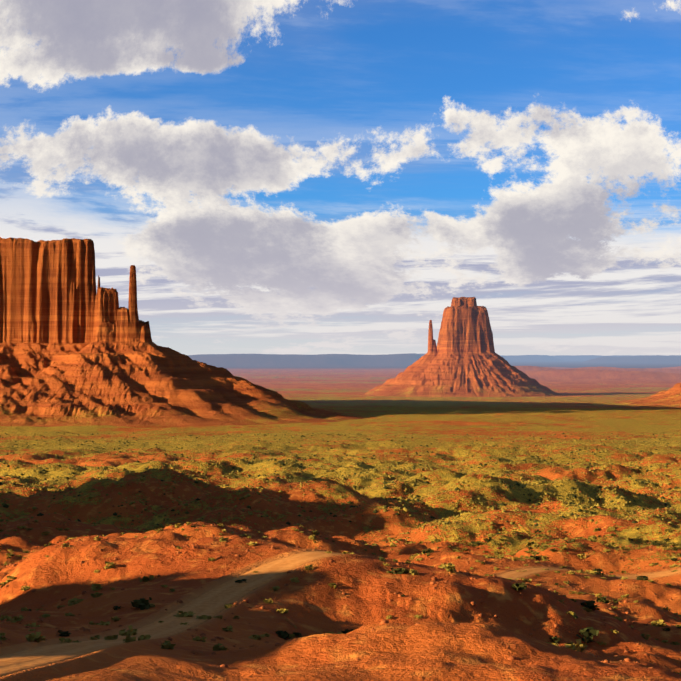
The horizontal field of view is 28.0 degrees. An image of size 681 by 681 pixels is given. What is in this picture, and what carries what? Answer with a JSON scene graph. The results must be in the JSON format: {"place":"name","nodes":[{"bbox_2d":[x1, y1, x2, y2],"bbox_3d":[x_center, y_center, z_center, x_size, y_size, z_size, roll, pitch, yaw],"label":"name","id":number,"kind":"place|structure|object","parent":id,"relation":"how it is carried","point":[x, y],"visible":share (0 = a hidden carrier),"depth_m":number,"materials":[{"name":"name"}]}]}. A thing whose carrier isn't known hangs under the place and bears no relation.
{"place":"outdoors","nodes":[
{"label":"outdoors","id":0,"kind":"place"},
{"bbox_2d":[0,353,680,680],"bbox_3d":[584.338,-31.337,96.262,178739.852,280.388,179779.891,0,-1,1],"label":"ground","id":1,"kind":"structure","parent":0,"point":[462,640],"depth_m":399.72,"materials":[{"name":"orange soil"}]},
{"bbox_2d":[0,237,363,426],"bbox_3d":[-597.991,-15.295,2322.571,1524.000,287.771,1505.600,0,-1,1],"label":"butte","id":2,"kind":"object","parent":1,"relation":"on","point":[76,349],"visible":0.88,"depth_m":1965.77,"materials":[{"name":"stone"}]},
{"bbox_2d":[0,431,680,673],"bbox_3d":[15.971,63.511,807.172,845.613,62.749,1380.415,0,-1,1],"label":"desert shrubs","id":3,"kind":"object","parent":1,"relation":"on","point":[143,604],"visible":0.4,"depth_m":486.70,"materials":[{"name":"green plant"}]},
{"bbox_2d":[361,297,562,396],"bbox_3d":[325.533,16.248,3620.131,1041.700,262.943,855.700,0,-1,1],"label":"butte","id":4,"kind":"object","parent":1,"relation":"on","point":[462,358],"visible":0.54,"depth_m":3519.06,"materials":[{"name":"stone"}]},
{"bbox_2d":[616,383,680,406],"bbox_3d":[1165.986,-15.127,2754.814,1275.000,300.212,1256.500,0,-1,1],"label":"butte","id":5,"kind":"object","parent":1,"relation":"on","point":[670,397],"visible":0.52,"depth_m":2745.33,"materials":[{"name":"stone"}]},
{"bbox_2d":[0,551,680,676],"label":"dirt road","id":6,"kind":"structure","parent":0,"point":[212,602],"depth_m":172.47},
{"bbox_2d":[0,0,680,355],"label":"sky","id":7,"kind":"structure","parent":0,"point":[300,177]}
]}

